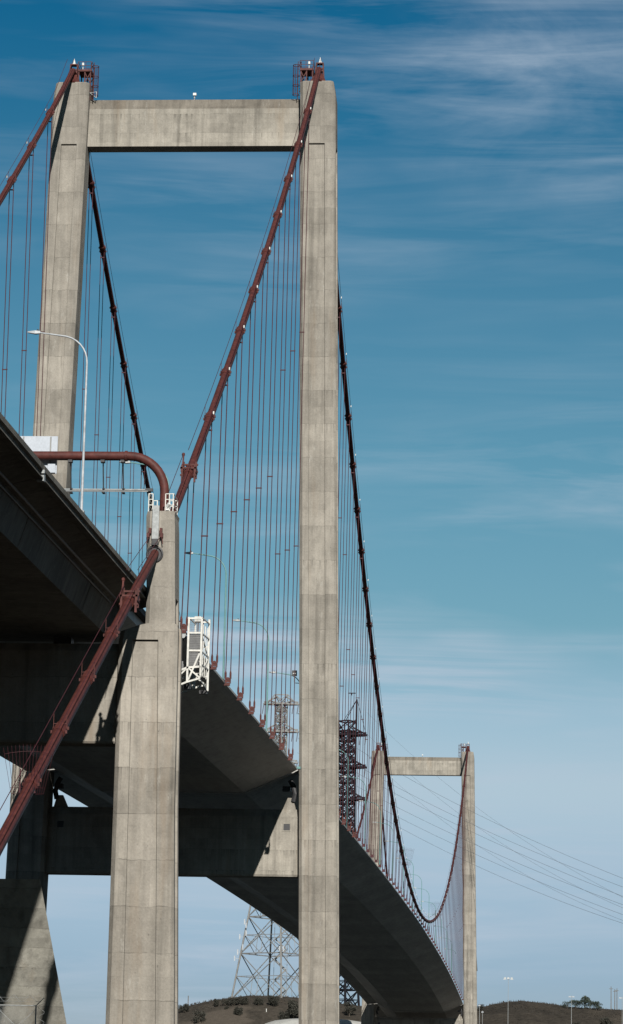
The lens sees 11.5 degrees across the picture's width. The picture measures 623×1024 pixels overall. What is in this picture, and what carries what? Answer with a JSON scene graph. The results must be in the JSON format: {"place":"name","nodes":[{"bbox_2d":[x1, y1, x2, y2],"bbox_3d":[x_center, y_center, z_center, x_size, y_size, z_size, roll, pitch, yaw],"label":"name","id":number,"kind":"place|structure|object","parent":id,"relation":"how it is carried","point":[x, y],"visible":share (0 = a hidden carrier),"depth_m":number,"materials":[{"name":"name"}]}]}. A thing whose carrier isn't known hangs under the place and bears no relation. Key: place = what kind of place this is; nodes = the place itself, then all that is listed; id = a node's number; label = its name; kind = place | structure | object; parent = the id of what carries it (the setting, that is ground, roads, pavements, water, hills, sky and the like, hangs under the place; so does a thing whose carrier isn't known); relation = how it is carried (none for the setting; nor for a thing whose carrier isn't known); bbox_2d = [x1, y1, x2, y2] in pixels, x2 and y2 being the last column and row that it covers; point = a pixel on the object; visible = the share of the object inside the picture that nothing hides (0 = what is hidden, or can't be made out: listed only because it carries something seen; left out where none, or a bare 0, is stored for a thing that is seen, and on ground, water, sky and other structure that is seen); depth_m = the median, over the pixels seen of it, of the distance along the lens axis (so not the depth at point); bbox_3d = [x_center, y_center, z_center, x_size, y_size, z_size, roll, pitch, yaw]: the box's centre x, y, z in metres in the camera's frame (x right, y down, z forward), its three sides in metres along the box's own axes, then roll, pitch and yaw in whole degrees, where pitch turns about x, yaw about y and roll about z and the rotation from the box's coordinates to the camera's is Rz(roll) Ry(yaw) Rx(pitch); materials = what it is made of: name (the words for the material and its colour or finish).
{"place":"outdoors","nodes":[
{"label":"outdoors","id":0,"kind":"place"},
{"bbox_2d":[0,0,622,1023],"label":"sky","id":1,"kind":"structure","parent":0,"point":[480,142],"materials":[{"name":"blue"}]},
{"bbox_2d":[178,994,622,1023],"bbox_3d":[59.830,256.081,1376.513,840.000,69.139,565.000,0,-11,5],"label":"hill","id":2,"kind":"structure","parent":0,"point":[223,1017],"depth_m":1184.27,"materials":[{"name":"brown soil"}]},
{"bbox_2d":[178,1003,189,1011],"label":"shrub","id":3,"kind":"object","parent":2,"relation":"on","point":[185,1006],"visible":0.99,"depth_m":1194.91,"materials":[{"name":"green plant"}]},
{"bbox_2d":[192,1009,206,1023],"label":"shrub","id":4,"kind":"object","parent":2,"relation":"on","point":[200,1018],"visible":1,"depth_m":1179.96,"materials":[{"name":"green plant"}]},
{"bbox_2d":[228,997,240,1004],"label":"shrub","id":5,"kind":"object","parent":2,"relation":"on","point":[231,1001],"visible":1,"depth_m":1191.52,"materials":[{"name":"green plant"}]},
{"bbox_2d":[233,1006,243,1014],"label":"shrub","id":6,"kind":"object","parent":2,"relation":"on","point":[237,1010],"visible":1,"depth_m":1181.80,"materials":[{"name":"green plant"}]},
{"bbox_2d":[239,996,248,1004],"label":"shrub","id":7,"kind":"object","parent":2,"relation":"on","point":[244,1001],"visible":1,"depth_m":1191.06,"materials":[{"name":"green plant"}]},
{"bbox_2d":[254,997,263,1004],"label":"shrub","id":8,"kind":"object","parent":2,"relation":"on","point":[258,1001],"visible":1,"depth_m":1191.16,"materials":[{"name":"green plant"}]},
{"bbox_2d":[231,694,298,997],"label":"lattice pylon","id":9,"kind":"object","parent":2,"relation":"on","point":[280,707],"visible":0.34,"depth_m":1231.42,"materials":[{"name":"metal"}]},
{"bbox_2d":[298,765,620,922],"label":"power line","id":10,"kind":"object","parent":9,"relation":"attached to","point":[493,873],"visible":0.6,"depth_m":1036.05,"materials":[{"name":"metal"}]},
{"bbox_2d":[298,738,620,895],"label":"power line","id":11,"kind":"object","parent":9,"relation":"attached to","point":[503,846],"visible":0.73,"depth_m":1028.27,"materials":[{"name":"metal"}]},
{"bbox_2d":[340,738,620,877],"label":"power line","id":12,"kind":"object","parent":9,"relation":"attached to","point":[498,824],"visible":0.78,"depth_m":1038.96,"materials":[{"name":"metal"}]},
{"bbox_2d":[339,755,621,886],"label":"power line","id":13,"kind":"object","parent":9,"relation":"attached to","point":[494,834],"visible":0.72,"depth_m":1042.58,"materials":[{"name":"metal"}]},
{"bbox_2d":[342,778,622,904],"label":"power line","id":14,"kind":"object","parent":9,"relation":"attached to","point":[495,853],"visible":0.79,"depth_m":1041.24,"materials":[{"name":"metal"}]},
{"bbox_2d":[268,995,279,1005],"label":"shrub","id":15,"kind":"object","parent":2,"relation":"on","point":[272,1000],"visible":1,"depth_m":1190.07,"materials":[{"name":"green plant"}]},
{"bbox_2d":[278,1011,290,1019],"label":"shrub","id":16,"kind":"object","parent":2,"relation":"on","point":[283,1015],"visible":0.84,"depth_m":1176.73,"materials":[{"name":"green plant"}]},
{"bbox_2d":[287,1000,298,1018],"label":"tree","id":17,"kind":"object","parent":2,"relation":"on","point":[292,1010],"visible":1,"depth_m":1177.45,"materials":[{"name":"green plant"}]},
{"bbox_2d":[265,1018,360,1023],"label":"storage tank","id":18,"kind":"object","parent":2,"relation":"on","point":[296,1021],"visible":0.39,"depth_m":1152.50,"materials":[{"name":"white metal"}]},
{"bbox_2d":[344,1001,357,1016],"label":"tree","id":19,"kind":"object","parent":2,"relation":"on","point":[349,1009],"visible":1,"depth_m":1185.55,"materials":[{"name":"green plant"}]},
{"bbox_2d":[339,693,366,1005],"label":"lattice pylon","id":20,"kind":"object","parent":2,"relation":"on","point":[351,736],"visible":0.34,"depth_m":1237.95,"materials":[{"name":"brown metal"}]},
{"bbox_2d":[297,761,622,914],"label":"power line","id":21,"kind":"object","parent":20,"relation":"attached to","point":[507,868],"visible":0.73,"depth_m":1026.83,"materials":[{"name":"metal"}]},
{"bbox_2d":[367,734,619,906],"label":"power line","id":22,"kind":"object","parent":20,"relation":"attached to","point":[497,840],"visible":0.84,"depth_m":1072.64,"materials":[{"name":"metal"}]},
{"bbox_2d":[366,754,620,919],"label":"power line","id":23,"kind":"object","parent":20,"relation":"attached to","point":[504,862],"visible":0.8,"depth_m":1052.78,"materials":[{"name":"metal"}]},
{"bbox_2d":[577,996,590,1008],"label":"tree","id":24,"kind":"object","parent":2,"relation":"on","point":[586,999],"visible":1,"depth_m":1194.03,"materials":[{"name":"green plant"}]},
{"bbox_2d":[593,1001,601,1010],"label":"tree","id":25,"kind":"object","parent":2,"relation":"on","point":[597,1006],"visible":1,"depth_m":1192.54,"materials":[{"name":"green plant"}]},
{"bbox_2d":[599,1017,613,1023],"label":"shrub","id":26,"kind":"object","parent":2,"relation":"on","point":[605,1020],"visible":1,"depth_m":1170.05,"materials":[{"name":"green plant"}]},
{"bbox_3d":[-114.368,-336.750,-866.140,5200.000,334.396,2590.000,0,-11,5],"label":"ground","id":27,"kind":"structure","parent":0,"visible":0},
{"bbox_2d":[0,996,44,1023],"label":"chain link fence","id":28,"kind":"object","parent":27,"relation":"on","point":[35,1009],"visible":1,"depth_m":242.42,"materials":[{"name":"grey metal"}]},
{"bbox_2d":[0,879,66,1023],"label":"anchor block","id":29,"kind":"structure","parent":27,"relation":"on","point":[28,971],"depth_m":250.90,"materials":[{"name":"concrete"}]},
{"bbox_2d":[0,413,146,641],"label":"approach viaduct","id":30,"kind":"object","parent":27,"relation":"on","point":[63,568],"visible":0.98,"depth_m":216.35,"materials":[{"name":"concrete"}]},
{"bbox_2d":[28,329,87,512],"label":"street lamp","id":31,"kind":"object","parent":30,"relation":"on","point":[35,332],"visible":0.99,"depth_m":211.27,"materials":[{"name":"metal"}]},
{"bbox_2d":[0,493,181,1023],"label":"bridge pier","id":32,"kind":"structure","parent":27,"relation":"on","point":[129,709],"depth_m":239.42,"materials":[{"name":"concrete"}]},
{"bbox_2d":[20,436,168,510],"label":"sign gantry","id":33,"kind":"object","parent":32,"relation":"on","point":[44,449],"visible":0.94,"depth_m":245.72,"materials":[{"name":"metal"}]},
{"label":"water","id":34,"kind":"structure","parent":0,"visible":0},
{"bbox_2d":[5,57,338,1023],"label":"bridge tower","id":35,"kind":"structure","parent":34,"relation":"in","point":[63,837],"depth_m":393.51,"materials":[{"name":"concrete"}]},
{"bbox_2d":[0,59,387,878],"bbox_3d":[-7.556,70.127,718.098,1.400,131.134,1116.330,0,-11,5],"label":"cable","id":36,"kind":"object","parent":35,"relation":"on","point":[12,179],"visible":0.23,"depth_m":434.00,"materials":[{"name":"metal"}]},
{"bbox_2d":[1,185,13,412],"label":"hanger","id":37,"kind":"object","parent":36,"relation":"hanging from","point":[6,369],"visible":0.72,"depth_m":359.28,"materials":[{"name":"metal"}]},
{"bbox_2d":[19,150,33,432],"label":"hanger","id":38,"kind":"object","parent":36,"relation":"hanging from","point":[22,350],"visible":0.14,"depth_m":371.98,"materials":[{"name":"metal"}]},
{"bbox_2d":[36,118,51,435],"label":"hanger","id":39,"kind":"object","parent":36,"relation":"hanging from","point":[42,277],"visible":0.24,"depth_m":385.00,"materials":[{"name":"metal"}]},
{"bbox_2d":[0,608,300,791],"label":"bridge deck","id":40,"kind":"structure","parent":39,"relation":"hanging from","point":[227,744],"depth_m":344.81,"materials":[{"name":"metal"}]},
{"bbox_2d":[120,461,169,488],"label":"street lamp","id":41,"kind":"object","parent":40,"relation":"on","point":[128,462],"visible":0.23,"depth_m":257.71,"materials":[{"name":"white metal"}]},
{"bbox_2d":[181,616,210,693],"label":"inspection gantry","id":42,"kind":"object","parent":40,"relation":"attached to","point":[194,646],"visible":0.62,"depth_m":267.39,"materials":[{"name":"white metal"}]},
{"bbox_2d":[185,551,226,680],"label":"street lamp","id":43,"kind":"object","parent":40,"relation":"on","point":[224,610],"visible":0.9,"depth_m":301.50,"materials":[{"name":"grey metal"}]},
{"bbox_2d":[233,618,268,731],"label":"street lamp","id":44,"kind":"object","parent":40,"relation":"on","point":[237,620],"visible":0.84,"depth_m":346.74,"materials":[{"name":"grey metal"}]},
{"bbox_2d":[79,188,92,496],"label":"hanger","id":45,"kind":"object","parent":36,"relation":"hanging from","point":[85,313],"visible":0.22,"depth_m":420.43,"materials":[{"name":"metal"}]},
{"bbox_2d":[92,252,104,525],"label":"hanger","id":46,"kind":"object","parent":36,"relation":"hanging from","point":[96,385],"visible":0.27,"depth_m":430.86,"materials":[{"name":"metal"}]},
{"bbox_2d":[104,312,114,536],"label":"hanger","id":47,"kind":"object","parent":36,"relation":"hanging from","point":[111,419],"visible":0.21,"depth_m":442.49,"materials":[{"name":"metal"}]},
{"bbox_2d":[116,367,125,554],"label":"hanger","id":48,"kind":"object","parent":36,"relation":"hanging from","point":[119,461],"visible":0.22,"depth_m":453.69,"materials":[{"name":"metal"}]},
{"bbox_2d":[128,424,135,558],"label":"hanger","id":49,"kind":"object","parent":36,"relation":"hanging from","point":[129,499],"visible":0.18,"depth_m":465.14,"materials":[{"name":"metal"}]},
{"bbox_2d":[138,467,144,573],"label":"hanger","id":50,"kind":"object","parent":36,"relation":"hanging from","point":[140,518],"visible":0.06,"depth_m":477.15,"materials":[{"name":"metal"}]},
{"bbox_2d":[372,773,374,858],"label":"hanger","id":51,"kind":"object","parent":36,"relation":"hanging from","point":[374,808],"visible":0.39,"depth_m":1094.32,"materials":[{"name":"metal"}]},
{"bbox_2d":[0,58,468,922],"bbox_3d":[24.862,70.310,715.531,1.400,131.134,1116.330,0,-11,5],"label":"cable","id":52,"kind":"object","parent":35,"relation":"attached to","point":[128,600],"visible":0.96,"depth_m":288.66,"materials":[{"name":"metal"}]},
{"bbox_2d":[3,744,54,794],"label":"climb guard","id":53,"kind":"object","parent":52,"relation":"attached to","point":[19,787],"visible":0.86,"depth_m":184.95,"materials":[{"name":"metal"}]},
{"bbox_2d":[180,477,193,633],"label":"hanger","id":54,"kind":"object","parent":52,"relation":"hanging from","point":[183,627],"visible":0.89,"depth_m":264.38,"materials":[{"name":"metal"}]},
{"bbox_2d":[198,424,211,649],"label":"hanger","id":55,"kind":"object","parent":52,"relation":"hanging from","point":[206,536],"visible":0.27,"depth_m":277.30,"materials":[{"name":"metal"}]},
{"bbox_2d":[210,380,227,669],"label":"hanger","id":56,"kind":"object","parent":52,"relation":"hanging from","point":[214,665],"visible":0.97,"depth_m":289.42,"materials":[{"name":"metal"}]},
{"bbox_2d":[224,336,242,685],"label":"hanger","id":57,"kind":"object","parent":52,"relation":"hanging from","point":[227,679],"visible":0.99,"depth_m":302.04,"materials":[{"name":"metal"}]},
{"bbox_2d":[236,297,255,700],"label":"hanger","id":58,"kind":"object","parent":52,"relation":"hanging from","point":[240,694],"visible":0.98,"depth_m":314.64,"materials":[{"name":"metal"}]},
{"bbox_2d":[248,257,268,713],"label":"hanger","id":59,"kind":"object","parent":52,"relation":"hanging from","point":[251,709],"visible":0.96,"depth_m":327.31,"materials":[{"name":"metal"}]},
{"bbox_2d":[259,221,279,726],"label":"hanger","id":60,"kind":"object","parent":52,"relation":"hanging from","point":[262,722],"visible":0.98,"depth_m":339.91,"materials":[{"name":"metal"}]},
{"bbox_2d":[269,184,290,738],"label":"hanger","id":61,"kind":"object","parent":52,"relation":"hanging from","point":[272,734],"visible":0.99,"depth_m":352.57,"materials":[{"name":"metal"}]},
{"bbox_2d":[279,154,300,749],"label":"hanger","id":62,"kind":"object","parent":52,"relation":"hanging from","point":[281,746],"visible":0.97,"depth_m":365.13,"materials":[{"name":"metal"}]},
{"bbox_2d":[287,116,309,760],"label":"hanger","id":63,"kind":"object","parent":52,"relation":"hanging from","point":[290,756],"visible":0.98,"depth_m":377.84,"materials":[{"name":"metal"}]},
{"bbox_2d":[338,317,339,385],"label":"hanger","id":64,"kind":"object","parent":52,"relation":"hanging from","point":[339,344],"visible":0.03,"depth_m":442.09,"materials":[{"name":"metal"}]},
{"bbox_2d":[338,368,344,604],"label":"hanger","id":65,"kind":"object","parent":52,"relation":"hanging from","point":[342,470],"visible":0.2,"depth_m":451.10,"materials":[{"name":"metal"}]},
{"bbox_2d":[339,420,349,817],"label":"hanger","id":66,"kind":"object","parent":52,"relation":"hanging from","point":[345,602],"visible":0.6,"depth_m":459.72,"materials":[{"name":"metal"}]},
{"bbox_2d":[341,472,354,824],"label":"hanger","id":67,"kind":"object","parent":52,"relation":"hanging from","point":[343,821],"visible":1,"depth_m":470.26,"materials":[{"name":"metal"}]},
{"bbox_2d":[347,512,358,830],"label":"hanger","id":68,"kind":"object","parent":52,"relation":"hanging from","point":[349,827],"visible":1,"depth_m":481.94,"materials":[{"name":"metal"}]},
{"bbox_2d":[352,554,362,836],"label":"hanger","id":69,"kind":"object","parent":52,"relation":"hanging from","point":[354,833],"visible":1,"depth_m":493.80,"materials":[{"name":"metal"}]},
{"bbox_2d":[357,592,366,840],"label":"hanger","id":70,"kind":"object","parent":52,"relation":"hanging from","point":[358,839],"visible":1,"depth_m":505.35,"materials":[{"name":"metal"}]},
{"bbox_2d":[362,627,370,846],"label":"hanger","id":71,"kind":"object","parent":52,"relation":"hanging from","point":[363,845],"visible":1,"depth_m":516.82,"materials":[{"name":"metal"}]},
{"bbox_2d":[366,659,374,851],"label":"hanger","id":72,"kind":"object","parent":52,"relation":"hanging from","point":[367,850],"visible":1,"depth_m":528.57,"materials":[{"name":"metal"}]},
{"bbox_2d":[370,689,377,857],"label":"hanger","id":73,"kind":"object","parent":52,"relation":"hanging from","point":[372,855],"visible":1,"depth_m":540.20,"materials":[{"name":"metal"}]},
{"bbox_2d":[374,717,381,862],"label":"hanger","id":74,"kind":"object","parent":52,"relation":"hanging from","point":[376,861],"visible":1,"depth_m":552.10,"materials":[{"name":"metal"}]},
{"bbox_2d":[378,742,384,866],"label":"hanger","id":75,"kind":"object","parent":52,"relation":"hanging from","point":[379,865],"visible":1,"depth_m":563.83,"materials":[{"name":"metal"}]},
{"bbox_2d":[382,765,387,871],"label":"hanger","id":76,"kind":"object","parent":52,"relation":"hanging from","point":[383,870],"visible":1,"depth_m":575.55,"materials":[{"name":"metal"}]},
{"bbox_2d":[385,786,390,876],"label":"hanger","id":77,"kind":"object","parent":52,"relation":"hanging from","point":[387,875],"visible":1,"depth_m":587.30,"materials":[{"name":"metal"}]},
{"bbox_2d":[389,807,393,880],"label":"hanger","id":78,"kind":"object","parent":52,"relation":"hanging from","point":[390,879],"visible":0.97,"depth_m":599.09,"materials":[{"name":"metal"}]},
{"bbox_2d":[392,824,396,884],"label":"hanger","id":79,"kind":"object","parent":52,"relation":"hanging from","point":[393,856],"visible":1,"depth_m":610.93,"materials":[{"name":"metal"}]},
{"bbox_2d":[395,839,399,888],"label":"hanger","id":80,"kind":"object","parent":52,"relation":"hanging from","point":[396,864],"visible":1,"depth_m":622.81,"materials":[{"name":"metal"}]},
{"bbox_2d":[398,853,402,892],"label":"hanger","id":81,"kind":"object","parent":52,"relation":"hanging from","point":[401,873],"visible":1,"depth_m":634.74,"materials":[{"name":"metal"}]},
{"bbox_2d":[445,893,448,964],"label":"hanger","id":82,"kind":"object","parent":52,"relation":"hanging from","point":[447,933],"visible":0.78,"depth_m":912.06,"materials":[{"name":"metal"}]},
{"bbox_2d":[446,889,449,966],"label":"hanger","id":83,"kind":"object","parent":52,"relation":"hanging from","point":[447,932],"visible":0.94,"depth_m":924.60,"materials":[{"name":"metal"}]},
{"bbox_2d":[448,876,451,969],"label":"hanger","id":84,"kind":"object","parent":52,"relation":"hanging from","point":[450,921],"visible":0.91,"depth_m":937.10,"materials":[{"name":"metal"}]},
{"bbox_2d":[449,888,452,972],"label":"hanger","id":85,"kind":"object","parent":52,"relation":"hanging from","point":[451,936],"visible":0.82,"depth_m":948.41,"materials":[{"name":"metal"}]},
{"bbox_2d":[450,861,454,974],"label":"hanger","id":86,"kind":"object","parent":52,"relation":"hanging from","point":[453,915],"visible":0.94,"depth_m":961.98,"materials":[{"name":"metal"}]},
{"bbox_2d":[452,860,455,977],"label":"hanger","id":87,"kind":"object","parent":52,"relation":"hanging from","point":[454,918],"visible":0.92,"depth_m":973.89,"materials":[{"name":"metal"}]},
{"bbox_2d":[453,855,456,979],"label":"hanger","id":88,"kind":"object","parent":52,"relation":"hanging from","point":[454,911],"visible":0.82,"depth_m":986.56,"materials":[{"name":"metal"}]},
{"bbox_2d":[454,836,458,982],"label":"hanger","id":89,"kind":"object","parent":52,"relation":"hanging from","point":[455,912],"visible":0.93,"depth_m":998.54,"materials":[{"name":"metal"}]},
{"bbox_2d":[455,829,459,984],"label":"hanger","id":90,"kind":"object","parent":52,"relation":"hanging from","point":[458,902],"visible":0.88,"depth_m":1011.73,"materials":[{"name":"metal"}]},
{"bbox_2d":[456,832,460,987],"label":"hanger","id":91,"kind":"object","parent":52,"relation":"hanging from","point":[459,907],"visible":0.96,"depth_m":1023.55,"materials":[{"name":"metal"}]},
{"bbox_2d":[458,821,461,989],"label":"hanger","id":92,"kind":"object","parent":52,"relation":"hanging from","point":[460,901],"visible":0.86,"depth_m":1035.89,"materials":[{"name":"metal"}]},
{"bbox_2d":[459,815,462,992],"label":"hanger","id":93,"kind":"object","parent":52,"relation":"hanging from","point":[461,903],"visible":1,"depth_m":1047.89,"materials":[{"name":"metal"}]},
{"bbox_2d":[460,789,464,994],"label":"hanger","id":94,"kind":"object","parent":52,"relation":"hanging from","point":[461,900],"visible":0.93,"depth_m":1060.43,"materials":[{"name":"metal"}]},
{"bbox_2d":[461,780,465,997],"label":"hanger","id":95,"kind":"object","parent":52,"relation":"hanging from","point":[462,896],"visible":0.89,"depth_m":1072.67,"materials":[{"name":"metal"}]},
{"bbox_2d":[462,773,466,999],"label":"hanger","id":96,"kind":"object","parent":52,"relation":"hanging from","point":[463,892],"visible":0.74,"depth_m":1084.96,"materials":[{"name":"metal"}]},
{"bbox_2d":[50,769,462,1011],"bbox_3d":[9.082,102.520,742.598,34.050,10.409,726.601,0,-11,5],"label":"bridge deck","id":97,"kind":"structure","parent":35,"relation":"attached to","point":[390,958],"depth_m":681.82,"materials":[{"name":"metal"}]},
{"bbox_2d":[340,750,348,827],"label":"street lamp","id":98,"kind":"object","parent":97,"relation":"on","point":[347,789],"visible":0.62,"depth_m":481.85,"materials":[{"name":"grey metal"}]},
{"bbox_2d":[342,776,365,850],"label":"street lamp","id":99,"kind":"object","parent":97,"relation":"on","point":[365,803],"visible":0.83,"depth_m":527.51,"materials":[{"name":"grey metal"}]},
{"bbox_2d":[359,800,380,869],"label":"street lamp","id":100,"kind":"object","parent":97,"relation":"on","point":[380,829],"visible":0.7,"depth_m":572.45,"materials":[{"name":"grey metal"}]},
{"bbox_2d":[361,741,476,1023],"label":"bridge tower","id":101,"kind":"structure","parent":34,"relation":"in","point":[429,766],"depth_m":1109.13,"materials":[{"name":"concrete"}]},
{"bbox_2d":[375,1003,463,1018],"bbox_3d":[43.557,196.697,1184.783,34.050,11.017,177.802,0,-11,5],"label":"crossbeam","id":102,"kind":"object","parent":101,"relation":"attached to","point":[454,1013],"depth_m":1115.53,"materials":[{"name":"concrete"}]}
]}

